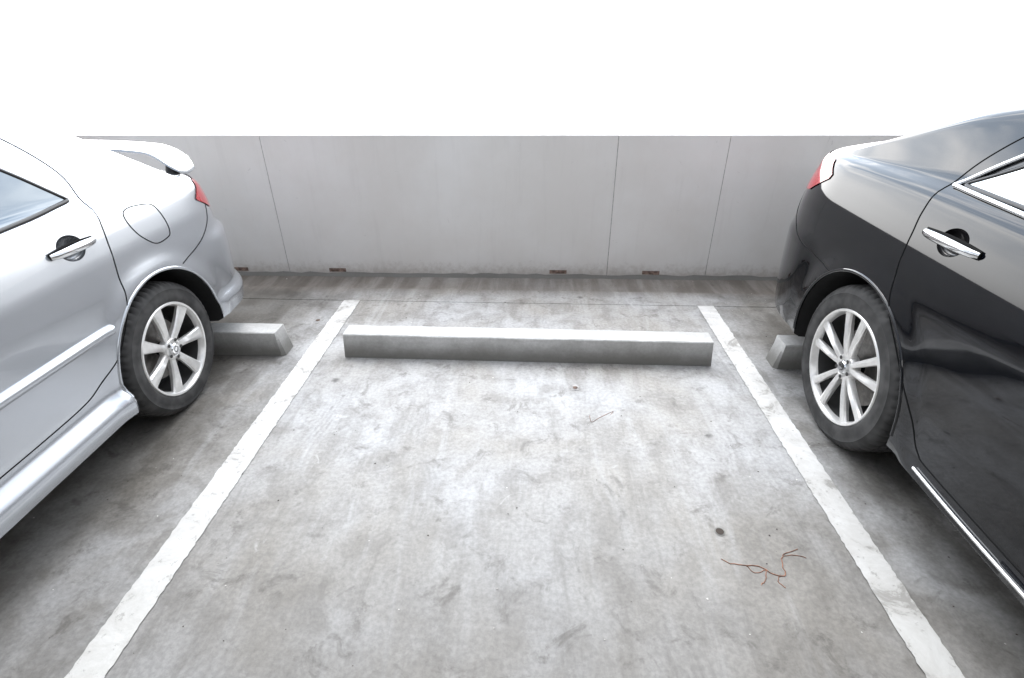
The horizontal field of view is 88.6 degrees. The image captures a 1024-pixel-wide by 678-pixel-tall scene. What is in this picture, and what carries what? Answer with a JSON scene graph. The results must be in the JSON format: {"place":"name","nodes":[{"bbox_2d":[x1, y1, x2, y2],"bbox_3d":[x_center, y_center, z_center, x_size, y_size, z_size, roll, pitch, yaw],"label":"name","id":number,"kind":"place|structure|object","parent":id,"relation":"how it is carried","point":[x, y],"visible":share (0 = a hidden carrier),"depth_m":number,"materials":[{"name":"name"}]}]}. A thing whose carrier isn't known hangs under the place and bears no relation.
{"place":"outdoors","nodes":[
{"label":"outdoors","id":0,"kind":"place"},
{"bbox_2d":[0,275,1023,677],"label":"parking deck floor","id":1,"kind":"structure","parent":0,"point":[568,565],"depth_m":1.94,"materials":[{"name":"concrete"}]},
{"bbox_2d":[0,111,243,537],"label":"silver sedan car","id":2,"kind":"object","parent":1,"relation":"on","point":[121,284],"visible":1,"depth_m":2.02,"materials":[{"name":"paint"}]},
{"bbox_2d":[64,300,359,677],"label":"painted parking line","id":3,"kind":"object","parent":1,"relation":"on","point":[107,644],"visible":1,"depth_m":1.93,"materials":[{"name":"white paint"}]},
{"bbox_2d":[211,323,292,355],"bbox_3d":[-2.315,-0.014,3.051,2.055,0.147,0.125,1,29,2],"label":"concrete wheel stop","id":4,"kind":"object","parent":1,"relation":"on","point":[256,339],"visible":0.32,"depth_m":2.97,"materials":[{"name":"grey concrete"}]},
{"bbox_2d":[65,132,916,276],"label":"concrete parapet wall","id":5,"kind":"structure","parent":1,"relation":"on","point":[467,202],"depth_m":3.74,"materials":[{"name":"grey concrete"}]},
{"bbox_2d":[234,267,248,270],"bbox_3d":[-2.118,-0.546,4.089,0.130,0.028,0.007,1,29,2],"label":"drain slot","id":6,"kind":"object","parent":5,"relation":"attached to","point":[241,268],"visible":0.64,"depth_m":4.08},
{"bbox_2d":[329,268,345,271],"bbox_3d":[-1.348,-0.535,4.062,0.130,0.028,0.007,1,29,2],"label":"drain slot","id":7,"kind":"object","parent":5,"relation":"attached to","point":[337,269],"visible":1,"depth_m":4.06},
{"bbox_2d":[259,137,730,274],"bbox_3d":[0.151,-0.945,3.847,28.000,1.040,0.136,1,29,2],"label":"joint filler","id":8,"kind":"object","parent":5,"relation":"attached to","point":[612,205],"visible":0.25,"depth_m":3.75,"materials":[{"name":"grey"}]},
{"bbox_2d":[549,270,566,273],"bbox_3d":[0.350,-0.512,4.001,0.130,0.028,0.007,1,29,2],"label":"drain slot","id":9,"kind":"object","parent":5,"relation":"attached to","point":[557,271],"visible":1,"depth_m":4.00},
{"bbox_2d":[642,271,659,274],"bbox_3d":[1.050,-0.502,3.976,0.130,0.028,0.007,1,29,2],"label":"drain slot","id":10,"kind":"object","parent":5,"relation":"attached to","point":[650,272],"visible":1,"depth_m":3.97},
{"bbox_2d":[238,271,776,280],"bbox_3d":[0.150,-0.478,4.014,28.000,0.042,0.023,1,29,2],"label":"mortar toe","id":11,"kind":"object","parent":1,"relation":"on","point":[535,276],"visible":0.55,"depth_m":4.02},
{"bbox_2d":[33,277,1017,665],"bbox_3d":[0.081,0.244,2.738,5.969,0.028,2.934,1,29,2],"label":"floor grit","id":12,"kind":"object","parent":1,"relation":"on","point":[517,507],"visible":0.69,"depth_m":2.17,"materials":[{"name":"grey"}]},
{"bbox_2d":[343,325,713,365],"bbox_3d":[0.074,0.032,2.943,2.040,0.147,0.125,1,30,3],"label":"concrete wheel stop","id":13,"kind":"object","parent":1,"relation":"on","point":[558,345],"visible":1,"depth_m":2.89,"materials":[{"name":"grey concrete"}]},
{"bbox_2d":[722,549,805,587],"bbox_3d":[0.871,0.777,1.763,0.293,0.004,0.136,-4,30,-7],"label":"fallen twig","id":14,"kind":"object","parent":1,"relation":"on","point":[766,570],"visible":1,"depth_m":1.77,"materials":[{"name":"brown wood"}]},
{"bbox_2d":[766,335,804,369],"bbox_3d":[2.445,0.090,2.813,2.055,0.147,0.125,1,30,3],"label":"concrete wheel stop","id":15,"kind":"object","parent":1,"relation":"on","point":[785,351],"visible":0.16,"depth_m":2.82,"materials":[{"name":"grey concrete"}]},
{"bbox_2d":[698,306,964,677],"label":"painted parking line","id":16,"kind":"object","parent":1,"relation":"on","point":[924,644],"visible":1,"depth_m":1.91,"materials":[{"name":"white paint"}]},
{"bbox_2d":[775,105,1023,605],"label":"black sedan car","id":17,"kind":"object","parent":1,"relation":"on","point":[899,297],"visible":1,"depth_m":1.77,"materials":[{"name":"paint"}]},
{"bbox_2d":[0,0,1023,131],"label":"sky","id":18,"kind":"structure","parent":0,"point":[66,65],"materials":[{"name":"white"}]},
{"bbox_2d":[569,384,579,390],"bbox_3d":[0.322,0.248,2.702,0.058,0.002,0.056,1,29,2],"label":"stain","id":19,"kind":"object","parent":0,"point":[575,387],"visible":1,"depth_m":2.70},
{"bbox_2d":[714,527,724,535],"bbox_3d":[0.753,0.697,1.903,0.039,0.002,0.038,1,29,2],"label":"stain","id":20,"kind":"object","parent":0,"point":[719,531],"visible":1,"depth_m":1.90,"materials":[{"name":"concrete"}]}
]}

